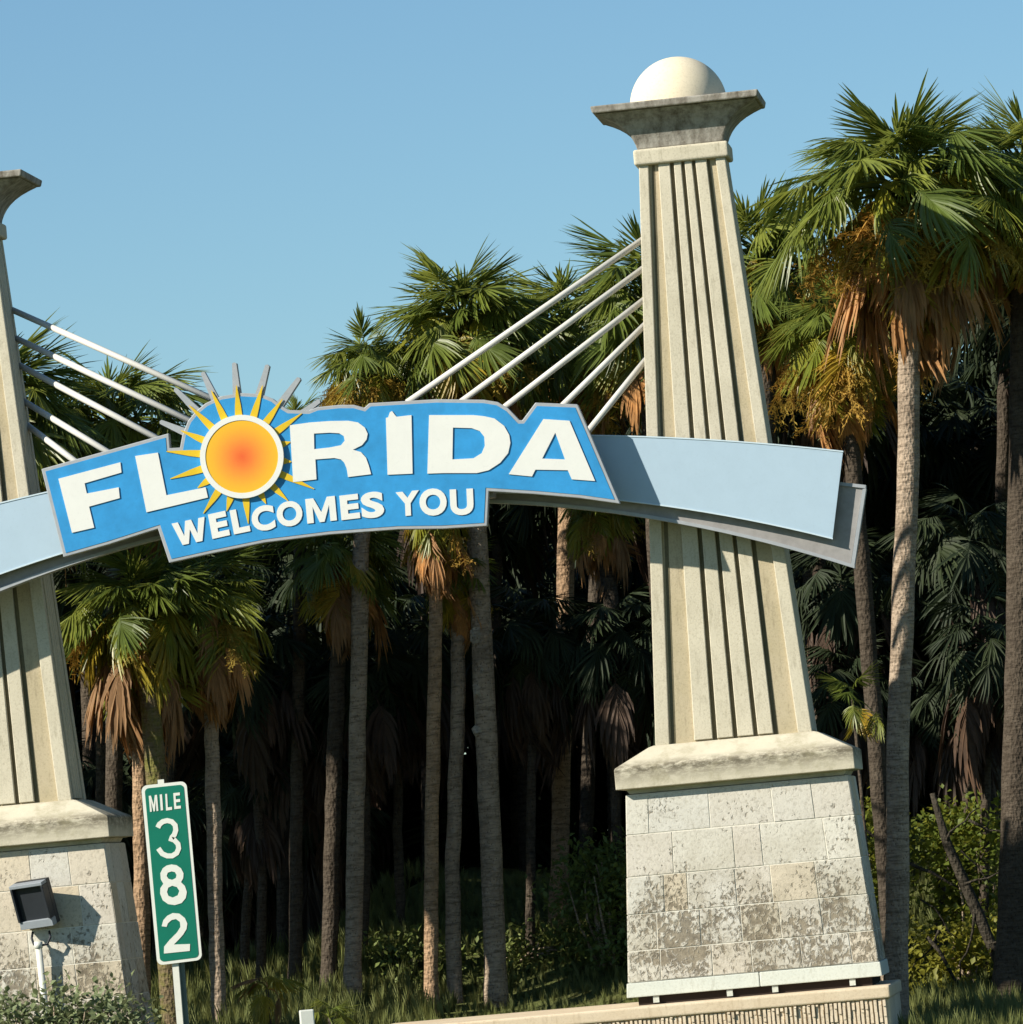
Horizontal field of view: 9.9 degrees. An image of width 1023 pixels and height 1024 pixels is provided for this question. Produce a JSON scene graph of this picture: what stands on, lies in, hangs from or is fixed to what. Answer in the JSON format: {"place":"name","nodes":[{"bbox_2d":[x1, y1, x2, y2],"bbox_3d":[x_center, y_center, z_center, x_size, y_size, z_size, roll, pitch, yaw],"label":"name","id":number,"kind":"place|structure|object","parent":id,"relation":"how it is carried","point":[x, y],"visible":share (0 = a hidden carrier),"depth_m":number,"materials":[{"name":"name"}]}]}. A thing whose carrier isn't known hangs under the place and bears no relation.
{"place":"outdoors","nodes":[
{"label":"outdoors","id":0,"kind":"place"},
{"bbox_2d":[0,0,1022,753],"label":"sky","id":1,"kind":"structure","parent":0,"point":[225,182],"materials":[{"name":"blue"}]},
{"bbox_2d":[150,816,1022,1023],"bbox_3d":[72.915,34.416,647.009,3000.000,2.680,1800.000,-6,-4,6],"label":"grass ground","id":2,"kind":"structure","parent":0,"point":[537,1002],"depth_m":58.56,"materials":[{"name":"green plant"}]},
{"bbox_2d":[0,976,47,1023],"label":"leafy shrub","id":3,"kind":"object","parent":2,"relation":"on","point":[7,1014],"visible":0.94,"depth_m":51.11,"materials":[{"name":"green plant"}]},
{"bbox_2d":[9,877,59,1012],"bbox_3d":[-4.157,4.153,52.264,0.351,1.832,0.263,-7,-4,24],"label":"floodlight","id":4,"kind":"object","parent":2,"relation":"on","point":[34,903],"visible":0.99,"depth_m":52.28,"materials":[{"name":"grey metal"}]},
{"bbox_2d":[18,307,109,579],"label":"cabbage palm","id":5,"kind":"object","parent":2,"relation":"on","point":[39,391],"visible":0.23,"depth_m":55.75,"materials":[{"name":"green plant"}]},
{"bbox_2d":[61,576,90,677],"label":"cabbage palm","id":6,"kind":"object","parent":2,"relation":"on","point":[70,628],"depth_m":61.62,"materials":[{"name":"green plant"}]},
{"bbox_2d":[53,562,99,634],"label":"cabbage palm","id":7,"kind":"object","parent":2,"relation":"on","point":[58,576],"visible":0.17,"depth_m":59.19,"materials":[{"name":"green plant"}]},
{"bbox_2d":[72,669,80,727],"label":"cabbage palm","id":8,"kind":"object","parent":2,"relation":"on","point":[76,698],"depth_m":66.56,"materials":[{"name":"green plant"}]},
{"bbox_2d":[0,169,154,1023],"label":"stone tower","id":9,"kind":"structure","parent":2,"relation":"on","point":[61,832],"depth_m":52.71,"materials":[{"name":"grey stone"}]},
{"bbox_2d":[0,969,155,1023],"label":"leafy shrub","id":10,"kind":"object","parent":2,"relation":"on","point":[80,1014],"visible":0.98,"depth_m":51.07,"materials":[{"name":"green plant"}]},
{"bbox_2d":[64,560,105,804],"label":"cabbage palm","id":11,"kind":"object","parent":2,"relation":"on","point":[100,767],"depth_m":61.63,"materials":[{"name":"brown plant"}]},
{"bbox_2d":[76,728,94,798],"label":"cabbage palm","id":12,"kind":"object","parent":2,"relation":"on","point":[92,797],"visible":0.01,"depth_m":63.39,"materials":[{"name":"green plant"}]},
{"bbox_2d":[80,653,95,795],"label":"cabbage palm","id":13,"kind":"object","parent":2,"relation":"on","point":[88,749],"visible":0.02,"depth_m":64.40,"materials":[{"name":"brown plant"}]},
{"bbox_2d":[71,660,164,781],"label":"cabbage palm","id":14,"kind":"object","parent":2,"relation":"on","point":[78,717],"visible":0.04,"depth_m":65.37,"materials":[{"name":"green plant"}]},
{"bbox_2d":[63,984,174,1023],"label":"leafy shrub","id":15,"kind":"object","parent":2,"relation":"on","point":[109,1007],"visible":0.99,"depth_m":50.95,"materials":[{"name":"green plant"}]},
{"bbox_2d":[28,341,219,842],"bbox_3d":[-3.581,1.680,57.246,2.407,6.803,2.349,-3,-4,-28],"label":"cabbage palm","id":16,"kind":"object","parent":2,"relation":"on","point":[116,433],"visible":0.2,"depth_m":57.15,"materials":[{"name":"green plant"}]},
{"bbox_2d":[80,746,197,902],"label":"cabbage palm","id":17,"kind":"object","parent":2,"relation":"on","point":[89,776],"visible":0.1,"depth_m":62.97,"materials":[{"name":"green plant"}]},
{"bbox_2d":[68,546,220,621],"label":"cabbage palm","id":18,"kind":"object","parent":2,"relation":"on","point":[100,570],"visible":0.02,"depth_m":59.13,"materials":[{"name":"green plant"}]},
{"bbox_2d":[55,541,245,998],"bbox_3d":[-3.497,2.593,56.096,2.116,5.070,1.727,-7,-4,26],"label":"cabbage palm","id":19,"kind":"object","parent":2,"relation":"on","point":[126,631],"visible":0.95,"depth_m":55.90,"materials":[{"name":"green plant"}]},
{"bbox_2d":[127,636,176,1023],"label":"cabbage palm","id":20,"kind":"object","parent":2,"relation":"on","point":[154,748],"visible":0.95,"depth_m":55.66,"materials":[{"name":"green plant"}]},
{"bbox_2d":[142,779,201,1023],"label":"mile marker","id":21,"kind":"object","parent":2,"relation":"on","point":[171,874],"visible":1,"depth_m":40.48,"materials":[{"name":"green metal"}]},
{"bbox_2d":[93,547,255,957],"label":"cabbage palm","id":22,"kind":"object","parent":2,"relation":"on","point":[210,577],"visible":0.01,"depth_m":64.30,"materials":[{"name":"green plant"}]},
{"bbox_2d":[151,733,219,958],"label":"cabbage palm","id":23,"kind":"object","parent":2,"relation":"on","point":[153,946],"depth_m":67.23,"materials":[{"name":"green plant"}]},
{"bbox_2d":[123,726,254,954],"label":"cabbage palm","id":24,"kind":"object","parent":2,"relation":"on","point":[235,928],"visible":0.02,"depth_m":66.14,"materials":[{"name":"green plant"}]},
{"bbox_2d":[142,543,276,1023],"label":"cabbage palm","id":25,"kind":"object","parent":2,"relation":"on","point":[223,675],"visible":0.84,"depth_m":56.22,"materials":[{"name":"green plant"}]},
{"bbox_2d":[165,734,276,958],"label":"cabbage palm","id":26,"kind":"object","parent":2,"relation":"on","point":[230,881],"visible":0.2,"depth_m":62.71,"materials":[{"name":"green plant"}]},
{"bbox_2d":[166,550,280,794],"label":"cabbage palm","id":27,"kind":"object","parent":2,"relation":"on","point":[191,746],"visible":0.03,"depth_m":61.50,"materials":[{"name":"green plant"}]},
{"bbox_2d":[200,725,271,951],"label":"cabbage palm","id":28,"kind":"object","parent":2,"relation":"on","point":[235,767],"depth_m":66.48,"materials":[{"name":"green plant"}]},
{"bbox_2d":[185,756,307,986],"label":"cabbage palm","id":29,"kind":"object","parent":2,"relation":"on","point":[245,849],"visible":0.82,"depth_m":59.05,"materials":[{"name":"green plant"}]},
{"bbox_2d":[182,610,343,983],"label":"cabbage palm","id":30,"kind":"object","parent":2,"relation":"on","point":[269,712],"visible":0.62,"depth_m":58.63,"materials":[{"name":"green plant"}]},
{"bbox_2d":[228,976,310,1023],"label":"palmetto","id":31,"kind":"object","parent":2,"relation":"on","point":[262,1008],"visible":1,"depth_m":53.86,"materials":[{"name":"green plant"}]},
{"bbox_2d":[224,598,327,953],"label":"cabbage palm","id":32,"kind":"object","parent":2,"relation":"on","point":[267,931],"depth_m":64.08,"materials":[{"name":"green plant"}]},
{"bbox_2d":[196,730,377,953],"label":"cabbage palm","id":33,"kind":"object","parent":2,"relation":"on","point":[273,940],"depth_m":65.48,"materials":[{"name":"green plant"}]},
{"bbox_2d":[226,655,348,964],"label":"cabbage palm","id":34,"kind":"object","parent":2,"relation":"on","point":[314,784],"visible":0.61,"depth_m":59.01,"materials":[{"name":"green plant"}]},
{"bbox_2d":[205,748,392,942],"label":"cabbage palm","id":35,"kind":"object","parent":2,"relation":"on","point":[311,915],"visible":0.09,"depth_m":62.55,"materials":[{"name":"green plant"}]},
{"bbox_2d":[206,541,399,954],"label":"cabbage palm","id":36,"kind":"object","parent":2,"relation":"on","point":[282,893],"visible":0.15,"depth_m":61.30,"materials":[{"name":"green plant"}]},
{"bbox_2d":[285,389,322,980],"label":"cabbage palm","id":37,"kind":"object","parent":2,"relation":"on","point":[295,856],"visible":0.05,"depth_m":58.54,"materials":[{"name":"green plant"}]},
{"bbox_2d":[299,1009,314,1023],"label":"marker post","id":38,"kind":"object","parent":2,"relation":"on","point":[306,1016],"visible":1,"depth_m":49.35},
{"bbox_2d":[299,998,360,1023],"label":"palmetto","id":39,"kind":"object","parent":2,"relation":"on","point":[342,1017],"visible":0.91,"depth_m":53.20,"materials":[{"name":"green plant"}]},
{"bbox_2d":[223,531,449,921],"bbox_3d":[-1.823,2.294,64.050,2.600,5.071,2.402,-4,-4,-10],"label":"cabbage palm","id":40,"kind":"object","parent":2,"relation":"on","point":[404,588],"visible":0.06,"depth_m":64.01,"materials":[{"name":"green plant"}]},
{"bbox_2d":[264,530,409,991],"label":"cabbage palm","id":41,"kind":"object","parent":2,"relation":"on","point":[328,576],"visible":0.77,"depth_m":58.06,"materials":[{"name":"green plant"}]},
{"bbox_2d":[286,781,392,935],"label":"cabbage palm","id":42,"kind":"object","parent":2,"relation":"on","point":[310,854],"visible":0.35,"depth_m":59.98,"materials":[{"name":"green plant"}]},
{"bbox_2d":[288,633,441,956],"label":"cabbage palm","id":43,"kind":"object","parent":2,"relation":"on","point":[381,737],"visible":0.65,"depth_m":58.79,"materials":[{"name":"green plant"}]},
{"bbox_2d":[310,737,420,892],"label":"cabbage palm","id":44,"kind":"object","parent":2,"relation":"on","point":[388,807],"visible":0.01,"depth_m":65.78,"materials":[{"name":"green plant"}]},
{"bbox_2d":[306,303,434,1004],"bbox_3d":[-1.178,1.391,57.856,1.451,6.896,1.490,-7,-4,32],"label":"cabbage palm","id":45,"kind":"object","parent":2,"relation":"on","point":[364,385],"visible":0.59,"depth_m":57.76,"materials":[{"name":"grey plant"}]},
{"bbox_2d":[311,592,475,935],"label":"cabbage palm","id":46,"kind":"object","parent":2,"relation":"on","point":[418,680],"visible":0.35,"depth_m":59.56,"materials":[{"name":"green plant"}]},
{"bbox_2d":[337,910,478,989],"bbox_3d":[-1.121,4.491,58.542,1.660,1.107,1.205,-6,-4,20],"label":"shrub","id":47,"kind":"object","parent":2,"relation":"on","point":[409,945],"visible":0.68,"depth_m":58.45,"materials":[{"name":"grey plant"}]},
{"bbox_2d":[401,528,474,1012],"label":"cabbage palm","id":48,"kind":"object","parent":2,"relation":"on","point":[436,554],"visible":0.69,"depth_m":57.56,"materials":[{"name":"beige plant"}]},
{"bbox_2d":[371,599,515,863],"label":"cabbage palm","id":49,"kind":"object","parent":2,"relation":"on","point":[444,759],"visible":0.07,"depth_m":65.41,"materials":[{"name":"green plant"}]},
{"bbox_2d":[397,512,513,881],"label":"cabbage palm","id":50,"kind":"object","parent":2,"relation":"on","point":[423,767],"visible":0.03,"depth_m":63.90,"materials":[{"name":"brown plant"}]},
{"bbox_2d":[422,535,501,1003],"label":"cabbage palm","id":51,"kind":"object","parent":2,"relation":"on","point":[456,616],"visible":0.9,"depth_m":57.94,"materials":[{"name":"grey plant"}]},
{"bbox_2d":[364,234,578,1007],"bbox_3d":[-0.208,1.100,58.002,2.168,7.726,2.140,-6,-4,6],"label":"cabbage palm","id":52,"kind":"object","parent":2,"relation":"on","point":[453,337],"visible":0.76,"depth_m":57.78,"materials":[{"name":"green plant"}]},
{"bbox_2d":[460,413,556,796],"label":"cabbage palm","id":53,"kind":"object","parent":2,"relation":"on","point":[518,538],"visible":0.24,"depth_m":63.94,"materials":[{"name":"green plant"}]},
{"bbox_2d":[461,898,579,988],"bbox_3d":[0.114,4.455,58.894,1.410,1.159,1.431,-4,-4,-24],"label":"yellow shrub","id":54,"kind":"object","parent":2,"relation":"on","point":[525,955],"visible":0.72,"depth_m":58.69,"materials":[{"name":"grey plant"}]},
{"bbox_2d":[465,578,582,871],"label":"cabbage palm","id":55,"kind":"object","parent":2,"relation":"on","point":[521,783],"visible":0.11,"depth_m":65.28,"materials":[{"name":"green plant"}]},
{"bbox_2d":[465,584,610,961],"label":"cabbage palm","id":56,"kind":"object","parent":2,"relation":"on","point":[536,712],"visible":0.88,"depth_m":58.82,"materials":[{"name":"green plant"}]},
{"bbox_2d":[501,510,584,858],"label":"cabbage palm","id":57,"kind":"object","parent":2,"relation":"on","point":[514,796],"visible":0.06,"depth_m":66.79,"materials":[{"name":"green plant"}]},
{"bbox_2d":[131,259,996,957],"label":"palm thicket","id":58,"kind":"object","parent":2,"relation":"on","point":[413,837],"visible":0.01,"depth_m":67.59,"materials":[{"name":"green plant"}]},
{"bbox_2d":[498,243,641,934],"bbox_3d":[0.869,0.758,59.584,2.336,7.025,2.206,-6,-4,6],"label":"cabbage palm","id":59,"kind":"object","parent":2,"relation":"on","point":[560,825],"visible":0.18,"depth_m":59.40,"materials":[{"name":"green plant"}]},
{"bbox_2d":[523,818,627,972],"bbox_3d":[1.014,3.843,58.341,1.711,1.660,1.317,-7,-4,28],"label":"yellow shrub","id":60,"kind":"object","parent":2,"relation":"on","point":[603,872],"visible":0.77,"depth_m":58.29,"materials":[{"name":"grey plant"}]},
{"bbox_2d":[507,508,645,848],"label":"cabbage palm","id":61,"kind":"object","parent":2,"relation":"on","point":[579,750],"visible":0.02,"depth_m":66.75,"materials":[{"name":"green plant"}]},
{"bbox_2d":[536,536,651,860],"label":"cabbage palm","id":62,"kind":"object","parent":2,"relation":"on","point":[635,577],"visible":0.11,"depth_m":65.11,"materials":[{"name":"green plant"}]},
{"bbox_2d":[547,420,646,875],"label":"cabbage palm","id":63,"kind":"object","parent":2,"relation":"on","point":[587,803],"visible":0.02,"depth_m":63.72,"materials":[{"name":"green plant"}]},
{"bbox_2d":[543,582,654,961],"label":"cabbage palm","id":64,"kind":"object","parent":2,"relation":"on","point":[614,710],"visible":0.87,"depth_m":58.41,"materials":[{"name":"green plant"}]},
{"bbox_2d":[556,508,644,794],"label":"cabbage palm","id":65,"kind":"object","parent":2,"relation":"on","point":[603,550],"visible":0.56,"depth_m":58.77,"materials":[{"name":"green plant"}]},
{"bbox_2d":[613,415,641,435],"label":"cabbage palm","id":66,"kind":"object","parent":2,"relation":"on","point":[627,423],"depth_m":60.58,"materials":[{"name":"green plant"}]},
{"bbox_2d":[619,421,649,592],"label":"cabbage palm","id":67,"kind":"object","parent":2,"relation":"on","point":[641,560],"visible":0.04,"depth_m":63.82,"materials":[{"name":"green plant"}]},
{"bbox_2d":[630,591,649,627],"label":"cabbage palm","id":68,"kind":"object","parent":2,"relation":"on","point":[643,602],"depth_m":65.08,"materials":[{"name":"green plant"}]},
{"bbox_2d":[628,614,655,747],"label":"cabbage palm","id":69,"kind":"object","parent":2,"relation":"on","point":[646,622],"depth_m":62.30,"materials":[{"name":"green plant"}]},
{"bbox_2d":[393,979,901,1023],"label":"wall","id":70,"kind":"structure","parent":2,"relation":"on","point":[879,1002],"depth_m":51.08,"materials":[{"name":"concrete"}]},
{"bbox_2d":[590,57,888,1005],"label":"stone tower","id":71,"kind":"structure","parent":70,"relation":"on","point":[748,863],"depth_m":51.78,"materials":[{"name":"grey stone"}]},
{"bbox_2d":[0,237,866,592],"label":"welcome sign","id":72,"kind":"object","parent":71,"relation":"attached to","point":[238,469],"visible":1,"depth_m":51.72,"materials":[{"name":"blue metal"}]},
{"bbox_2d":[547,211,754,646],"bbox_3d":[1.578,0.775,58.168,2.190,7.652,2.373,-7,-4,33],"label":"cabbage palm","id":73,"kind":"object","parent":2,"relation":"on","point":[614,374],"visible":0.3,"depth_m":58.03,"materials":[{"name":"green plant"}]},
{"bbox_2d":[733,170,856,443],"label":"cabbage palm","id":74,"kind":"object","parent":2,"relation":"on","point":[767,319],"visible":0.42,"depth_m":56.91,"materials":[{"name":"green plant"}]},
{"bbox_2d":[777,409,879,704],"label":"cabbage palm","id":75,"kind":"object","parent":2,"relation":"on","point":[807,575],"depth_m":60.87,"materials":[{"name":"green plant"}]},
{"bbox_2d":[775,271,897,724],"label":"cabbage palm","id":76,"kind":"object","parent":2,"relation":"on","point":[802,439],"visible":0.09,"depth_m":58.60,"materials":[{"name":"green plant"}]},
{"bbox_2d":[789,471,890,601],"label":"cabbage palm","id":77,"kind":"object","parent":2,"relation":"on","point":[790,552],"visible":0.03,"depth_m":64.78,"materials":[{"name":"green plant"}]},
{"bbox_2d":[757,260,934,980],"bbox_3d":[3.397,1.157,55.791,1.910,7.232,1.829,-6,-4,6],"label":"cabbage palm","id":78,"kind":"object","parent":2,"relation":"on","point":[847,396],"visible":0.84,"depth_m":55.73,"materials":[{"name":"green plant"}]},
{"bbox_2d":[812,661,884,980],"bbox_3d":[3.255,3.056,54.880,0.571,3.329,0.662,-2,-5,-41],"label":"palmetto","id":79,"kind":"object","parent":2,"relation":"on","point":[853,715],"visible":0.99,"depth_m":54.96,"materials":[{"name":"leaf"},{"name":"bark"}]},
{"bbox_2d":[789,527,934,712],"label":"cabbage palm","id":80,"kind":"object","parent":2,"relation":"on","point":[831,614],"visible":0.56,"depth_m":57.73,"materials":[{"name":"green plant"}]},
{"bbox_2d":[791,535,934,787],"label":"cabbage palm","id":81,"kind":"object","parent":2,"relation":"on","point":[887,568],"visible":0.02,"depth_m":62.28,"materials":[{"name":"green plant"}]},
{"bbox_2d":[804,631,930,803],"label":"cabbage palm","id":82,"kind":"object","parent":2,"relation":"on","point":[834,725],"visible":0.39,"depth_m":57.33,"materials":[{"name":"green plant"}]},
{"bbox_2d":[778,343,963,501],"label":"cabbage palm","id":83,"kind":"object","parent":2,"relation":"on","point":[883,452],"visible":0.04,"depth_m":63.56,"materials":[{"name":"green plant"}]},
{"bbox_2d":[739,69,1022,1023],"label":"cabbage palm","id":84,"kind":"object","parent":2,"relation":"on","point":[911,265],"visible":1,"depth_m":53.93,"materials":[{"name":"green plant"}]},
{"bbox_2d":[860,786,919,980],"bbox_3d":[3.458,3.654,56.556,0.986,2.063,1.482,-6,-4,6],"label":"yellow shrub","id":85,"kind":"object","parent":2,"relation":"on","point":[869,824],"visible":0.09,"depth_m":56.41,"materials":[{"name":"grey plant"}]},
{"bbox_2d":[863,395,967,706],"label":"cabbage palm","id":86,"kind":"object","parent":2,"relation":"on","point":[883,508],"visible":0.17,"depth_m":64.65,"materials":[{"name":"green plant"}]},
{"bbox_2d":[878,404,962,483],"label":"cabbage palm","id":87,"kind":"object","parent":2,"relation":"on","point":[921,422],"depth_m":66.11,"materials":[{"name":"green plant"}]},
{"bbox_2d":[866,792,999,992],"bbox_3d":[4.120,3.853,55.775,1.581,2.425,0.132,-6,-4,6],"label":"fallen branch","id":88,"kind":"object","parent":2,"relation":"on","point":[979,918],"visible":0.79,"depth_m":55.75,"materials":[{"name":"wood"}]},
{"bbox_2d":[877,372,996,815],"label":"cabbage palm","id":89,"kind":"object","parent":2,"relation":"on","point":[974,489],"visible":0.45,"depth_m":64.54,"materials":[{"name":"green plant"}]},
{"bbox_2d":[883,500,993,649],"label":"cabbage palm","id":90,"kind":"object","parent":2,"relation":"on","point":[952,522],"visible":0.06,"depth_m":62.26,"materials":[{"name":"green plant"}]},
{"bbox_2d":[875,482,1006,928],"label":"cabbage palm","id":91,"kind":"object","parent":2,"relation":"on","point":[963,583],"visible":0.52,"depth_m":56.93,"materials":[{"name":"green plant"}]},
{"bbox_2d":[881,671,1000,953],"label":"cabbage palm","id":92,"kind":"object","parent":2,"relation":"on","point":[924,742],"visible":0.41,"depth_m":57.31,"materials":[{"name":"green plant"}]},
{"bbox_2d":[908,902,997,995],"bbox_3d":[4.364,4.320,56.408,1.906,1.253,1.619,-6,-4,6],"label":"yellow shrub","id":93,"kind":"object","parent":2,"relation":"on","point":[976,953],"visible":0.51,"depth_m":56.16,"materials":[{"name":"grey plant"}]},
{"bbox_2d":[909,784,1000,957],"bbox_3d":[4.356,3.559,56.899,1.558,1.923,1.783,-6,-4,6],"label":"yellow shrub","id":94,"kind":"object","parent":2,"relation":"on","point":[955,902],"visible":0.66,"depth_m":56.66,"materials":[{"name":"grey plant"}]},
{"bbox_2d":[923,346,996,441],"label":"cabbage palm","id":95,"kind":"object","parent":2,"relation":"on","point":[972,375],"visible":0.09,"depth_m":66.51,"materials":[{"name":"green plant"}]},
{"bbox_2d":[917,581,1005,979],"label":"cabbage palm","id":96,"kind":"object","parent":2,"relation":"on","point":[977,708],"visible":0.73,"depth_m":56.43,"materials":[{"name":"green plant"}]},
{"bbox_2d":[929,75,1022,998],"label":"cabbage palm","id":97,"kind":"object","parent":2,"relation":"on","point":[1008,965],"visible":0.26,"depth_m":55.09,"materials":[{"name":"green plant"}]},
{"bbox_2d":[959,323,997,386],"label":"cabbage palm","id":98,"kind":"object","parent":2,"relation":"on","point":[995,379],"depth_m":63.10,"materials":[{"name":"green plant"}]},
{"bbox_2d":[950,294,1009,822],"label":"cabbage palm","id":99,"kind":"object","parent":2,"relation":"on","point":[1001,477],"visible":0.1,"depth_m":60.67,"materials":[{"name":"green plant"}]},
{"bbox_2d":[967,285,1009,408],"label":"cabbage palm","id":100,"kind":"object","parent":2,"relation":"on","point":[983,336],"visible":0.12,"depth_m":58.90,"materials":[{"name":"green plant"}]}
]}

